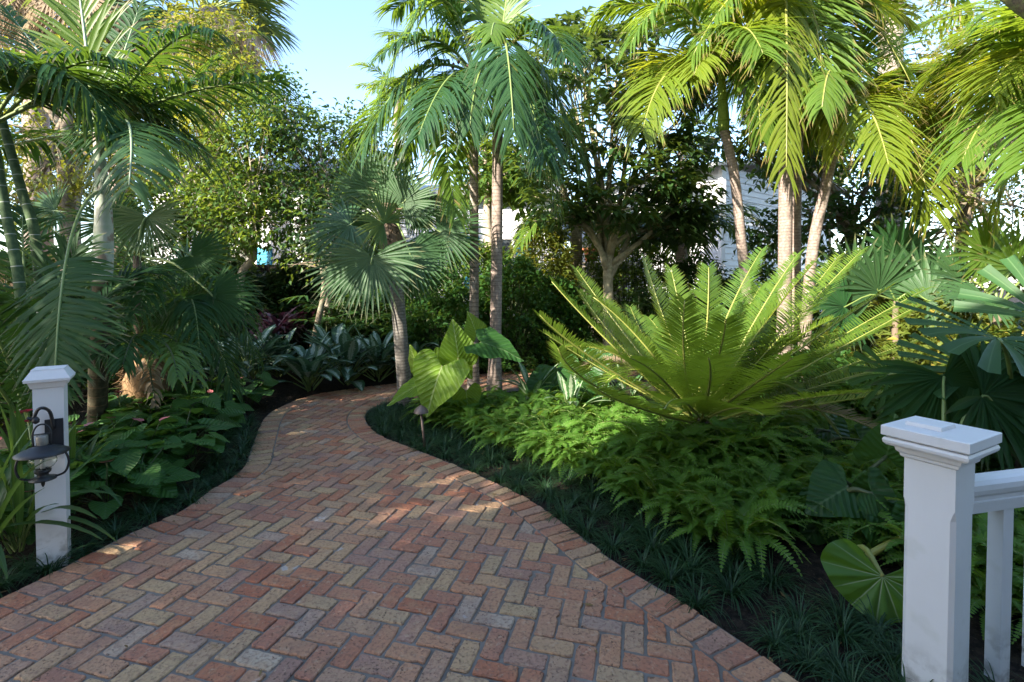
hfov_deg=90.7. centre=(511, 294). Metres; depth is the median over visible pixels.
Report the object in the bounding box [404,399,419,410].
sword fern
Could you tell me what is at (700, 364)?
cycad
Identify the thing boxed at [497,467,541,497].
mondo grass tuft
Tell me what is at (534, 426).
sword fern
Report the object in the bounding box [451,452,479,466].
mondo grass tuft
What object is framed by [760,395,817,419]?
sword fern
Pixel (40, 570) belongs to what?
mondo grass tuft
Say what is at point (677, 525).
mondo grass tuft
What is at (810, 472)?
sword fern
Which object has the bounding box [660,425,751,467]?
sword fern
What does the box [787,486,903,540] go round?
sword fern
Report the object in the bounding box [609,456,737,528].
sword fern
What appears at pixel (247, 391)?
anthurium
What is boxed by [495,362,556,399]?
cream leaf plant
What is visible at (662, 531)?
mondo grass tuft
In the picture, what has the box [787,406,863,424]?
sword fern
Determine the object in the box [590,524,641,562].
mondo grass tuft
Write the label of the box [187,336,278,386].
silver leaf plant
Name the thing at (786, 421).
sword fern
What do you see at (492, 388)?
sword fern
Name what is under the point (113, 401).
anthurium
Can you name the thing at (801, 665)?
mondo grass tuft
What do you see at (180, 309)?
clump palm
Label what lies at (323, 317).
finger leaf palm
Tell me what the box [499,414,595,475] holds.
sword fern
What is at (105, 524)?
mondo grass tuft
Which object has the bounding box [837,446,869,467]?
sword fern
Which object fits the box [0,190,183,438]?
clump palm
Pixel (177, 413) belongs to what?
anthurium
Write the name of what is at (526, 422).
sword fern
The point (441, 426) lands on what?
mondo grass tuft
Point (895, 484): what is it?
sword fern
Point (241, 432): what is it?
mondo grass tuft
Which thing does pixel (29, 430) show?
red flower
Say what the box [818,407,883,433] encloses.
sword fern
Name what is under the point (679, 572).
mondo grass tuft
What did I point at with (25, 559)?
mondo grass tuft
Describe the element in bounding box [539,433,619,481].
sword fern
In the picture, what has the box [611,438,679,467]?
sword fern
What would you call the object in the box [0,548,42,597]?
mondo grass tuft
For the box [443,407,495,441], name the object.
sword fern
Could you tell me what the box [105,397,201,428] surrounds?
anthurium
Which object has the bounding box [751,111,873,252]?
distant tree
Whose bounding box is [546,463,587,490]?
mondo grass tuft
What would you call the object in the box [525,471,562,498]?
mondo grass tuft
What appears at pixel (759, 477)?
sword fern
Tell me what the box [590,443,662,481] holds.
sword fern
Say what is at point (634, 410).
sword fern
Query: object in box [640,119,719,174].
distant palm
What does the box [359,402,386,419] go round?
mondo grass tuft
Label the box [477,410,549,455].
sword fern
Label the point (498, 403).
sword fern
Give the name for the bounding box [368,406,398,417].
mondo grass tuft
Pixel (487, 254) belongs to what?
shrub
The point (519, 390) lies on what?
sword fern
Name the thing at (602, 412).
sword fern
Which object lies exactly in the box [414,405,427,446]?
path light
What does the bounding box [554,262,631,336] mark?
shrub
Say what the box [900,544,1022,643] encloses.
sword fern
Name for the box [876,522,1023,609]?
sword fern
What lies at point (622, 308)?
finger leaf palm
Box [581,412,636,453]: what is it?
sword fern
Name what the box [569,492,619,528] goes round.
mondo grass tuft
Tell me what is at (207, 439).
anthurium
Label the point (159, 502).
mondo grass tuft
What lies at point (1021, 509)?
sword fern
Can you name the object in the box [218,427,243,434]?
mondo grass tuft
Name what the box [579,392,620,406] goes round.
sword fern
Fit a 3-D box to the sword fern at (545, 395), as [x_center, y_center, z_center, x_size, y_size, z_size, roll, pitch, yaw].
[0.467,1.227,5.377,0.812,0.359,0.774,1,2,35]
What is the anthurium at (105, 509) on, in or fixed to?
on the ground
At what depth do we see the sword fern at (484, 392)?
5.82 m
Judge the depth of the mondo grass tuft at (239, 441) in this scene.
4.69 m
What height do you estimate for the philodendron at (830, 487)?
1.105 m
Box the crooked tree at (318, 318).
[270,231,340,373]
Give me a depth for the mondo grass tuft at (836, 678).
1.92 m
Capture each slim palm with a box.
[331,0,495,388]
[443,0,595,390]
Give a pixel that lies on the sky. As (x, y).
(334, 35)
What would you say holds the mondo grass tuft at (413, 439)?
on the ground
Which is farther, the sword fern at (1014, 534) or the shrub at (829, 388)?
the shrub at (829, 388)
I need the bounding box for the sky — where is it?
[0,0,1023,289]
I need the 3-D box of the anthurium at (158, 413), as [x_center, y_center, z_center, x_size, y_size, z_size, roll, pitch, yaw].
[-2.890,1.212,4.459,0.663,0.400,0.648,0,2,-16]
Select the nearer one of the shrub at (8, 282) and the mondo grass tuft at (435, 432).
the mondo grass tuft at (435, 432)
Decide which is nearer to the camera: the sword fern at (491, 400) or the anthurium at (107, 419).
the anthurium at (107, 419)
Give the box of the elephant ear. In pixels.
[387,311,523,417]
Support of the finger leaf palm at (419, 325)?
on the ground
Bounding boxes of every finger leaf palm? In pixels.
[285,292,383,336]
[296,288,376,339]
[309,289,391,371]
[335,293,409,364]
[346,292,440,372]
[351,295,420,330]
[376,293,459,350]
[592,288,657,358]
[619,287,702,352]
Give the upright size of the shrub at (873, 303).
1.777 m
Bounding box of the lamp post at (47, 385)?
[22,365,75,568]
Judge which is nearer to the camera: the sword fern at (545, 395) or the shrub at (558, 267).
the sword fern at (545, 395)
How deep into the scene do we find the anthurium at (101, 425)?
4.53 m
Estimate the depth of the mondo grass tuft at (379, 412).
5.65 m
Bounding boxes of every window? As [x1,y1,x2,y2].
[480,236,514,285]
[692,184,706,235]
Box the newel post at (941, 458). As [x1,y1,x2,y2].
[881,416,1001,681]
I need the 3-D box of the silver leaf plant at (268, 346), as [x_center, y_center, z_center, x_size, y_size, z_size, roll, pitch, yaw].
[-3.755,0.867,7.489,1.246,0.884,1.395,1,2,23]
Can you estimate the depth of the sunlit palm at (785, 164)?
6.54 m
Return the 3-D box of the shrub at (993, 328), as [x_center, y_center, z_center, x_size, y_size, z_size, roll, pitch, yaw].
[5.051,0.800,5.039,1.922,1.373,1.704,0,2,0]
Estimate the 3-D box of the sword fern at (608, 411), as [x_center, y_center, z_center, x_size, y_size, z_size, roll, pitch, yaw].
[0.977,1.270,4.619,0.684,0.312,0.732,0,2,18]
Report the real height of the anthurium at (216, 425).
0.461 m
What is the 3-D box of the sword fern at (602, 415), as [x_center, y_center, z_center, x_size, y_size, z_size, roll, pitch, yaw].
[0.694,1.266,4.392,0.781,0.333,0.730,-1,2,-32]
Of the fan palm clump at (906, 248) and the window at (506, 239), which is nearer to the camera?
the fan palm clump at (906, 248)
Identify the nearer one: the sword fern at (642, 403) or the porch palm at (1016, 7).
the porch palm at (1016, 7)
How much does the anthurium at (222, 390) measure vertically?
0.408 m
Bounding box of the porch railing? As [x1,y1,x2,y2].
[972,468,1023,681]
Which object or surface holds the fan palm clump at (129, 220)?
on the ground
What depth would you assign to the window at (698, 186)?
13.59 m
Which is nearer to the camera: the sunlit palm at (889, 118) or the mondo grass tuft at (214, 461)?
the mondo grass tuft at (214, 461)
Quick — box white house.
[605,161,846,318]
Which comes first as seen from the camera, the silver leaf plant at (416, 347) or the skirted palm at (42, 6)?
the silver leaf plant at (416, 347)
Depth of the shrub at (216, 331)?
8.47 m
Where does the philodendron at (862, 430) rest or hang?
on the ground
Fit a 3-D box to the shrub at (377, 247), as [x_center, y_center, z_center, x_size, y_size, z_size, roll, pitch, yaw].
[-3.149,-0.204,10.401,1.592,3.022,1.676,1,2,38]
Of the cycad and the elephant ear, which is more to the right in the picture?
the cycad
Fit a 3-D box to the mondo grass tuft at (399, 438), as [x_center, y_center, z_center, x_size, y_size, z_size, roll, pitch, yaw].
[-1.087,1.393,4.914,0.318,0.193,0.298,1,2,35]
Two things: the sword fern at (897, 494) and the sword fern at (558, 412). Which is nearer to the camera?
the sword fern at (897, 494)
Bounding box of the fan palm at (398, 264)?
[295,142,492,408]
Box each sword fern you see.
[398,405,447,425]
[400,396,451,425]
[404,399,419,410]
[409,395,468,421]
[420,397,475,427]
[425,403,482,428]
[436,390,488,423]
[439,394,500,416]
[443,403,490,437]
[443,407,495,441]
[457,401,504,430]
[460,409,519,435]
[461,411,535,460]
[465,412,517,442]
[470,400,517,432]
[472,389,523,409]
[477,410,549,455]
[479,385,496,402]
[480,394,531,412]
[485,385,504,398]
[487,392,552,412]
[488,395,541,416]
[492,417,537,451]
[492,418,587,463]
[496,403,575,434]
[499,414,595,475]
[501,401,556,422]
[501,406,572,449]
[507,419,564,460]
[509,385,554,402]
[510,428,540,460]
[513,421,595,478]
[515,389,561,399]
[521,385,562,400]
[522,389,587,408]
[525,392,569,401]
[525,422,596,460]
[526,414,593,427]
[529,411,604,463]
[536,405,583,423]
[537,422,610,470]
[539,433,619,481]
[548,395,604,415]
[548,422,620,456]
[549,405,608,429]
[553,427,650,479]
[559,405,622,428]
[559,437,633,485]
[560,413,614,443]
[562,445,657,503]
[566,403,631,420]
[568,396,609,406]
[568,416,597,434]
[575,409,623,435]
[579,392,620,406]
[581,397,633,413]
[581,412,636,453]
[586,412,710,466]
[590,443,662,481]
[592,409,648,428]
[592,457,685,515]
[593,409,726,484]
[593,453,684,501]
[594,391,648,415]
[594,446,670,492]
[599,398,656,418]
[603,420,664,457]
[609,415,718,467]
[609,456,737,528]
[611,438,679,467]
[615,462,707,515]
[622,418,746,468]
[627,439,720,480]
[632,395,666,421]
[634,467,757,553]
[642,434,722,461]
[644,455,749,516]
[648,485,744,555]
[650,464,726,482]
[651,488,807,576]
[652,416,763,471]
[657,416,761,467]
[658,465,788,514]
[660,409,808,479]
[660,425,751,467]
[669,451,749,484]
[673,418,793,470]
[677,437,748,461]
[681,422,806,456]
[686,413,832,455]
[689,469,762,526]
[689,498,791,550]
[692,453,768,488]
[693,462,855,544]
[696,487,842,576]
[701,404,840,464]
[701,447,773,493]
[705,460,810,491]
[707,444,797,469]
[711,464,795,536]
[722,471,838,528]
[727,448,815,484]
[728,418,819,458]
[729,456,839,543]
[731,411,771,426]
[731,487,814,551]
[738,446,824,493]
[739,421,830,463]
[749,413,817,427]
[754,457,888,538]
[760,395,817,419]
[763,391,836,416]
[765,455,818,471]
[766,416,821,435]
[772,452,859,491]
[773,437,862,472]
[775,404,828,427]
[778,442,799,458]
[781,468,848,530]
[782,415,859,453]
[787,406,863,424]
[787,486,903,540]
[791,411,876,437]
[794,447,903,483]
[800,429,862,462]
[802,455,903,526]
[812,516,904,548]
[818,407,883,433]
[819,504,1023,589]
[828,425,857,450]
[828,527,903,566]
[829,440,903,482]
[835,492,903,537]
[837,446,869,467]
[846,448,903,477]
[850,497,979,539]
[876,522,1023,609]
[884,469,903,499]
[890,511,1022,570]
[894,500,1023,568]
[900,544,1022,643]
[971,517,1023,596]
[972,507,1023,526]
[972,563,1023,643]
[976,524,1023,546]
[977,462,998,471]
[983,518,1023,615]
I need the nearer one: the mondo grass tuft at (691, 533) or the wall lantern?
the wall lantern
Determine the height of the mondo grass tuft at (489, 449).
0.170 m
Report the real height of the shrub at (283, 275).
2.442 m
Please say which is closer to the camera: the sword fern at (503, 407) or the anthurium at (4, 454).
the anthurium at (4, 454)
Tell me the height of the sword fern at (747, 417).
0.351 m
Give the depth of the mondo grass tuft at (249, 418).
5.52 m
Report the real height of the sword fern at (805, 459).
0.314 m
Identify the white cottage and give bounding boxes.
[153,156,567,330]
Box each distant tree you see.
[1,97,106,245]
[4,124,22,193]
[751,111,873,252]
[852,87,1014,235]
[1006,148,1023,187]
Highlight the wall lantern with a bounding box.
[12,406,70,486]
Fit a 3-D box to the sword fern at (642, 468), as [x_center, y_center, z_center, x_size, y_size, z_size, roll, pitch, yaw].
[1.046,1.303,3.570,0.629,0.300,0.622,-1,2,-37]
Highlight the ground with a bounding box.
[0,290,1023,681]
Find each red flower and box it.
[21,409,32,446]
[24,420,31,446]
[114,391,123,406]
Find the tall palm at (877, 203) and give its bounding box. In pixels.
[875,0,975,339]
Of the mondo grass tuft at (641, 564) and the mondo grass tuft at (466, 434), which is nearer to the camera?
the mondo grass tuft at (641, 564)
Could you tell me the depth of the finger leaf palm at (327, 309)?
8.96 m
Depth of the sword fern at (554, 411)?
4.87 m
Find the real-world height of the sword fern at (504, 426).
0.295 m
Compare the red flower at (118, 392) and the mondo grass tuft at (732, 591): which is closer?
the mondo grass tuft at (732, 591)
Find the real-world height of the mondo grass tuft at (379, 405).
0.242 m
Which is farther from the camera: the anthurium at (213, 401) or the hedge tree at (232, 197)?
the hedge tree at (232, 197)
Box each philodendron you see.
[526,348,614,402]
[777,414,870,460]
[796,413,1023,566]
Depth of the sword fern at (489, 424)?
4.75 m
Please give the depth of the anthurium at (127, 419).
4.46 m
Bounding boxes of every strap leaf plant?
[0,403,140,513]
[0,415,168,505]
[0,420,120,557]
[0,423,109,578]
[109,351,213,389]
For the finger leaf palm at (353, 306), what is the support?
on the ground
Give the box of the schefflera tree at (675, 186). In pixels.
[488,0,732,370]
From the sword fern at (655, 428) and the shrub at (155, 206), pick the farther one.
the shrub at (155, 206)
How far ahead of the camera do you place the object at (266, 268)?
10.46 m
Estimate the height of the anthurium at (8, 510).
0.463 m
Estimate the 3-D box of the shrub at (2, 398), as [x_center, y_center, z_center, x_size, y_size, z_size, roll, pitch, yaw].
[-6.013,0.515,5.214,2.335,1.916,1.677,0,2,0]
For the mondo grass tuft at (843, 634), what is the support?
on the ground
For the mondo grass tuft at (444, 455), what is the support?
on the ground
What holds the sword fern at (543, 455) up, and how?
on the ground
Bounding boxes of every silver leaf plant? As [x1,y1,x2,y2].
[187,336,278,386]
[199,324,292,382]
[248,328,301,377]
[255,331,353,391]
[298,322,368,369]
[306,329,394,390]
[330,326,409,381]
[379,341,438,376]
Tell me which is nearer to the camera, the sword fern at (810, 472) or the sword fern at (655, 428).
the sword fern at (810, 472)
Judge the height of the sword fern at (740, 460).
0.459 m
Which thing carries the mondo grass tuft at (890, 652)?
on the ground
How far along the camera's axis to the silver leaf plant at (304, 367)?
6.79 m
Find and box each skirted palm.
[0,0,99,255]
[0,0,197,263]
[134,0,302,249]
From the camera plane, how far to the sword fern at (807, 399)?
5.42 m
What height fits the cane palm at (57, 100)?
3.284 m
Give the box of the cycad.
[533,245,932,439]
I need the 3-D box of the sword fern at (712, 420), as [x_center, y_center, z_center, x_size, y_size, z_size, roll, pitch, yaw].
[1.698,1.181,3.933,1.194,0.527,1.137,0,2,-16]
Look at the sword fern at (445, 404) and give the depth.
5.42 m
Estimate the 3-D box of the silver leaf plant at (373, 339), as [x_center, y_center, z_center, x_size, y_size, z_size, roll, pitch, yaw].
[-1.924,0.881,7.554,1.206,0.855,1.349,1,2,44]
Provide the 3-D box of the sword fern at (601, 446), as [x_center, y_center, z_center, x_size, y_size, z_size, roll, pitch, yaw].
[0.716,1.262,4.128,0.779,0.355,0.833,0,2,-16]
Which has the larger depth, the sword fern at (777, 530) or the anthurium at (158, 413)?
the anthurium at (158, 413)
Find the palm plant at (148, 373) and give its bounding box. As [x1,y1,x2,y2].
[66,329,233,412]
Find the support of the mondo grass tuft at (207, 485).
on the ground
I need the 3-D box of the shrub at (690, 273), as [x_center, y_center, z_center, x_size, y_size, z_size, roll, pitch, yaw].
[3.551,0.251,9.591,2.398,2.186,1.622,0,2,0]
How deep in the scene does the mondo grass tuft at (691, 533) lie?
2.95 m
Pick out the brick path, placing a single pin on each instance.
(362, 552)
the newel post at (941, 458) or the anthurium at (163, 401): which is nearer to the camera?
the newel post at (941, 458)
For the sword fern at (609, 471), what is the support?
on the ground
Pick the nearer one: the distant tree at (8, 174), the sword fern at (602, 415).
the sword fern at (602, 415)
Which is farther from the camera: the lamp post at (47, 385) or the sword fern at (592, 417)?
the sword fern at (592, 417)
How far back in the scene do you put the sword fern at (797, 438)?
3.82 m
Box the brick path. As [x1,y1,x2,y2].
[0,364,797,681]
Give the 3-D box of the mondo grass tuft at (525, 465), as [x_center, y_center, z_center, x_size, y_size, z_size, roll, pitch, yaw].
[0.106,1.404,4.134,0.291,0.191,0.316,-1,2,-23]
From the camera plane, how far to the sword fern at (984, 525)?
2.44 m
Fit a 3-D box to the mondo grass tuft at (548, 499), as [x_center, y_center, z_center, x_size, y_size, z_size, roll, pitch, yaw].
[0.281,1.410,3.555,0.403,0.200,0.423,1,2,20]
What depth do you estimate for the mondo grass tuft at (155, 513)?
3.28 m
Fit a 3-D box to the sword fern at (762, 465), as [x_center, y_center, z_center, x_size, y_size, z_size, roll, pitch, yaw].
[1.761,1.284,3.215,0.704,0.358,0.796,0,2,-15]
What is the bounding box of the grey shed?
[562,225,628,299]
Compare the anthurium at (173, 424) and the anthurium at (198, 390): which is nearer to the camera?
the anthurium at (173, 424)
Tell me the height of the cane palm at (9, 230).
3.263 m
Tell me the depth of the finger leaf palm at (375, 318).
8.71 m
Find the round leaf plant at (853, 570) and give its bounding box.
[820,522,983,624]
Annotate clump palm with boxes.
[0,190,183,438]
[56,208,272,403]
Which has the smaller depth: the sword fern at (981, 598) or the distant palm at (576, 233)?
the sword fern at (981, 598)
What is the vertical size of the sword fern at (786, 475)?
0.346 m
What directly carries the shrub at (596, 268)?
on the ground
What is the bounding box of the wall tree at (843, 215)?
[674,85,971,268]
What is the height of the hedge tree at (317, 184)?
5.746 m
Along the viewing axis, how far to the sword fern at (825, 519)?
3.12 m
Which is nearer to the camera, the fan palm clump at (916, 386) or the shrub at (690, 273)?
the fan palm clump at (916, 386)
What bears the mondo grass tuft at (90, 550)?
on the ground
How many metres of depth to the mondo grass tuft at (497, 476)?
3.89 m
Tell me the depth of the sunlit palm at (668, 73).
6.83 m
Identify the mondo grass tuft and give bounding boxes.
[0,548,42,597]
[0,561,16,584]
[5,538,101,589]
[6,547,35,581]
[33,524,92,559]
[61,530,112,563]
[78,511,131,541]
[81,513,144,549]
[112,491,166,526]
[117,499,181,528]
[131,486,190,512]
[155,480,198,499]
[164,478,219,513]
[192,474,230,492]
[195,447,239,472]
[199,452,231,477]
[203,449,231,456]
[203,462,246,485]
[205,431,237,449]
[215,451,253,470]
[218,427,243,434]
[220,436,258,462]
[225,428,265,453]
[227,420,270,445]
[233,421,256,435]
[240,409,261,424]
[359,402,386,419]
[362,410,377,421]
[363,399,395,414]
[365,411,385,423]
[365,421,395,437]
[366,406,395,419]
[367,418,393,431]
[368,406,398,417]
[370,413,397,433]
[375,409,398,419]
[378,417,406,433]
[379,408,408,427]
[386,414,414,435]
[388,429,414,442]
[391,426,412,437]
[397,414,430,434]
[400,409,427,428]
[401,427,433,447]
[404,423,433,435]
[406,428,430,441]
[406,435,447,456]
[414,417,440,430]
[421,421,448,441]
[422,432,451,445]
[429,432,463,450]
[429,439,459,463]
[430,423,447,432]
[435,424,467,447]
[440,423,461,433]
[449,432,485,453]
[449,439,473,457]
[450,425,473,443]
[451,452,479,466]
[456,444,482,462]
[461,457,490,476]
[468,443,514,469]
[474,442,499,457]
[478,461,516,488]
[479,445,519,467]
[489,443,505,452]
[497,457,528,478]
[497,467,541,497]
[503,445,516,456]
[506,459,553,487]
[511,450,541,464]
[513,454,537,472]
[522,458,567,480]
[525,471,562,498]
[527,474,573,510]
[535,492,593,526]
[538,459,568,472]
[546,461,581,482]
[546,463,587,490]
[554,503,617,545]
[555,484,593,508]
[565,472,610,506]
[567,474,604,493]
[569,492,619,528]
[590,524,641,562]
[593,513,652,549]
[594,489,641,522]
[606,490,639,510]
[612,507,668,541]
[616,538,667,577]
[617,517,688,571]
[630,502,671,521]
[630,548,707,602]
[645,522,687,553]
[653,530,718,575]
[653,531,727,591]
[659,510,715,545]
[663,565,736,627]
[675,521,716,548]
[686,551,776,620]
[703,550,771,598]
[708,530,766,574]
[733,544,815,609]
[733,608,811,672]
[757,595,840,659]
[763,582,837,642]
[766,630,848,681]
[791,629,882,681]
[795,582,882,646]
[795,634,900,681]
[802,578,893,673]
[836,595,902,664]
[844,633,933,681]
[848,617,903,681]
[858,609,982,681]
[968,660,1014,681]
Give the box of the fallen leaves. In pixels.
[0,401,847,679]
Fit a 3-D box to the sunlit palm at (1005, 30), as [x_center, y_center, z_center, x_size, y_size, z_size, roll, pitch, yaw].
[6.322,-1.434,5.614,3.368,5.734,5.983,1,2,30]
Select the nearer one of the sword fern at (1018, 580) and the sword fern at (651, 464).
the sword fern at (1018, 580)
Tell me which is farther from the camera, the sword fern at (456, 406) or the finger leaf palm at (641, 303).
the finger leaf palm at (641, 303)
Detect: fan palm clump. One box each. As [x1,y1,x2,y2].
[15,179,265,357]
[799,208,998,359]
[847,254,1023,468]
[864,313,1023,472]
[923,206,1023,332]
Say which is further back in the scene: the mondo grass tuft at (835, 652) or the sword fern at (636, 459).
the sword fern at (636, 459)
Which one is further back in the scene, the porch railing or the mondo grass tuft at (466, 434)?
the mondo grass tuft at (466, 434)
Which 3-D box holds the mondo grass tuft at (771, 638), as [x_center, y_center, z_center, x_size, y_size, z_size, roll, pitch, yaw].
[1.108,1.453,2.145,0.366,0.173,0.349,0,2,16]
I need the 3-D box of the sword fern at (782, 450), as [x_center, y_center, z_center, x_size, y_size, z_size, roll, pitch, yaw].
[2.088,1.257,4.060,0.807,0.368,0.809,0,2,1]
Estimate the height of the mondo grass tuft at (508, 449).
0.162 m
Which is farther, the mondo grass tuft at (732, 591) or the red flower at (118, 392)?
the red flower at (118, 392)
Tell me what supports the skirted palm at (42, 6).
on the ground
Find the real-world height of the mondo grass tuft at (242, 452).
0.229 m
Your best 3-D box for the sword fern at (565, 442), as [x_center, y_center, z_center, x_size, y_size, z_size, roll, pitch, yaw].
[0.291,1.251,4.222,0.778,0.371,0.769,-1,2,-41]
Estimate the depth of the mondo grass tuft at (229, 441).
4.73 m
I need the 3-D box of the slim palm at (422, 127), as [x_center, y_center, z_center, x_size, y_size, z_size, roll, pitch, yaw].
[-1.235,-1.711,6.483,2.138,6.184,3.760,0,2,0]
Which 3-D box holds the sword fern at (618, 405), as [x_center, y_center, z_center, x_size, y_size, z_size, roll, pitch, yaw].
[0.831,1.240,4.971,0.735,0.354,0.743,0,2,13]
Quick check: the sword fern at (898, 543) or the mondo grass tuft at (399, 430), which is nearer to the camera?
the sword fern at (898, 543)
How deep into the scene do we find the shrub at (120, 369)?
7.39 m
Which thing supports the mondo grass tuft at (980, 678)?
on the ground
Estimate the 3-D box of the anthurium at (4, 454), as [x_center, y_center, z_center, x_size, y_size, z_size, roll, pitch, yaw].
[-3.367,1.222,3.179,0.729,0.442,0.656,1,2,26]
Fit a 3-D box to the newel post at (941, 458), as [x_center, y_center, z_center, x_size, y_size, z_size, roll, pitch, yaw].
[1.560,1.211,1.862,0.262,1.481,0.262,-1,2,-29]
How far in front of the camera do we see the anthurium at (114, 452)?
3.73 m
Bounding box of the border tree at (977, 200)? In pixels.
[865,0,1023,295]
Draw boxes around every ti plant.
[231,308,281,370]
[248,308,303,371]
[253,304,308,376]
[279,308,329,356]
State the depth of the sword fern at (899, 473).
3.54 m
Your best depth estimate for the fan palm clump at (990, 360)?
3.55 m
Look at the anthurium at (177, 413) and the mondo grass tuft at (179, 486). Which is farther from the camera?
the anthurium at (177, 413)
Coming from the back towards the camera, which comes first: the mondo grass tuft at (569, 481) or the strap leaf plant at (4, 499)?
the mondo grass tuft at (569, 481)
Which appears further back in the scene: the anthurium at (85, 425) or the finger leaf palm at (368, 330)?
the finger leaf palm at (368, 330)
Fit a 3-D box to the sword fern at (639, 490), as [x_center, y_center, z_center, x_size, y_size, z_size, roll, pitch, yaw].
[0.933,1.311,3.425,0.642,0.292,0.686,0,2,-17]
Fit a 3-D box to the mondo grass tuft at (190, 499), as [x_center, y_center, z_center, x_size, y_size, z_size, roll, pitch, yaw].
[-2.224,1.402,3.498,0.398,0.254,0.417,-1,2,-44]
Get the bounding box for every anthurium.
[0,437,85,483]
[0,450,8,461]
[0,455,28,497]
[0,501,34,534]
[4,430,83,466]
[6,484,75,544]
[68,414,126,444]
[69,408,140,430]
[69,454,150,519]
[69,466,133,511]
[75,429,148,460]
[76,412,148,437]
[76,422,96,445]
[76,431,98,442]
[76,440,175,499]
[77,441,199,502]
[81,403,145,424]
[84,390,184,413]
[91,416,185,458]
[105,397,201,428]
[113,406,187,429]
[129,397,176,408]
[133,415,196,454]
[134,389,195,407]
[142,395,217,433]
[143,392,208,415]
[143,410,227,438]
[143,436,192,466]
[149,407,236,462]
[163,426,229,470]
[170,375,201,393]
[171,388,206,401]
[171,390,245,436]
[188,416,203,429]
[199,377,253,409]
[199,403,253,423]
[203,389,233,416]
[204,377,260,405]
[212,373,252,389]
[231,371,278,406]
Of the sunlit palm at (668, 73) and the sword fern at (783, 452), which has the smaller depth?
the sword fern at (783, 452)
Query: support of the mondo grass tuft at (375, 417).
on the ground
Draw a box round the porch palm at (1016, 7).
[1000,0,1023,18]
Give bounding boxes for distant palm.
[349,60,438,163]
[507,176,654,347]
[597,201,774,285]
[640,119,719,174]
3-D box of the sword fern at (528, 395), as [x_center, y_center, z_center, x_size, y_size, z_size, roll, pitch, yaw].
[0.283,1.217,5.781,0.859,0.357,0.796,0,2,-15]
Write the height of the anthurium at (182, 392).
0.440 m
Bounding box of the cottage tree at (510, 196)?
[431,118,565,295]
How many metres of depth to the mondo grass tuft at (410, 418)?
5.40 m
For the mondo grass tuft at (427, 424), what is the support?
on the ground
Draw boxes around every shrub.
[0,245,122,403]
[0,282,33,426]
[34,260,185,389]
[90,180,198,370]
[151,281,257,373]
[184,243,268,335]
[222,266,311,358]
[258,241,341,356]
[306,290,389,366]
[333,214,382,316]
[364,286,451,367]
[380,265,489,377]
[425,238,525,359]
[463,250,567,375]
[508,216,592,363]
[514,273,601,365]
[538,221,622,345]
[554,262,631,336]
[591,222,670,344]
[596,292,666,350]
[622,197,706,308]
[642,254,739,359]
[701,261,777,348]
[748,343,885,405]
[760,266,891,372]
[812,292,948,365]
[815,378,895,428]
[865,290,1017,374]
[922,311,1023,374]
[976,325,1023,472]
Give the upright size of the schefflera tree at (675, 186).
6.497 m
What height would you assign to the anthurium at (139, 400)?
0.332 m
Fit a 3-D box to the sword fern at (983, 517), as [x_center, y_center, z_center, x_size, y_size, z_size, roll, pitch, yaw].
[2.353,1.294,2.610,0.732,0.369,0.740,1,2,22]
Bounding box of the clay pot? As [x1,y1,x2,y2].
[582,247,597,261]
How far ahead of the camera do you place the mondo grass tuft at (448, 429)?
5.14 m
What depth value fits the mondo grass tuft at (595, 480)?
3.82 m
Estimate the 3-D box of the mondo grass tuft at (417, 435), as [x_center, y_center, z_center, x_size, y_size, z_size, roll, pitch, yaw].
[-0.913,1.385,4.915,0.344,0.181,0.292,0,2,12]
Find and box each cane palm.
[0,41,228,358]
[0,45,226,427]
[0,48,221,194]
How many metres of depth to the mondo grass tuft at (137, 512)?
3.29 m
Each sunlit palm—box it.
[583,0,842,357]
[676,0,923,357]
[690,0,933,347]
[731,0,1005,349]
[895,0,1023,265]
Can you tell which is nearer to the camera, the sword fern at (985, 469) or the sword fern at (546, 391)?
the sword fern at (985, 469)
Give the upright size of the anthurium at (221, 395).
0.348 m
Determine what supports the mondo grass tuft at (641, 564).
on the ground
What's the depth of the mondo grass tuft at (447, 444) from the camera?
4.68 m
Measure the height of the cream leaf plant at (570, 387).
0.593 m
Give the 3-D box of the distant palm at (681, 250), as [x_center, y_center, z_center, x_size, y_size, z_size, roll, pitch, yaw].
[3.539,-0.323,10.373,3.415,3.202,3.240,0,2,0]
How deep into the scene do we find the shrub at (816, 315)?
8.29 m
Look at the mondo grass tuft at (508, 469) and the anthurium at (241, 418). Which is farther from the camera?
the anthurium at (241, 418)
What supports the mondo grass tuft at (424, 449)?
on the ground
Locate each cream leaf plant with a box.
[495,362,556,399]
[537,372,610,407]
[563,370,634,405]
[597,364,658,404]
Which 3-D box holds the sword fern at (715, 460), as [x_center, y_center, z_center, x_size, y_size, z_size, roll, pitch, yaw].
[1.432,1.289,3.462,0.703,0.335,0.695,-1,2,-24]
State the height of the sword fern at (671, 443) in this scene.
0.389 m
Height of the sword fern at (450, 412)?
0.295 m
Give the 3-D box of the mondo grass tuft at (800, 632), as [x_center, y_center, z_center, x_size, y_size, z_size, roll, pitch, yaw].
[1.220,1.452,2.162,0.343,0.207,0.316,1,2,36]
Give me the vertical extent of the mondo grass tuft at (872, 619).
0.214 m
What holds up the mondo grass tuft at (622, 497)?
on the ground
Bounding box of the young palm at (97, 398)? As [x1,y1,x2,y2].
[0,0,303,422]
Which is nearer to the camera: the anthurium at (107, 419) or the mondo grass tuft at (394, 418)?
the anthurium at (107, 419)
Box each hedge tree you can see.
[0,19,166,269]
[75,0,290,364]
[124,85,317,315]
[224,61,418,333]
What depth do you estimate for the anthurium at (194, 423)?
4.84 m
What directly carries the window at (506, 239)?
in the white cottage
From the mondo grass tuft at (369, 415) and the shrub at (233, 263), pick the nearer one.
the mondo grass tuft at (369, 415)

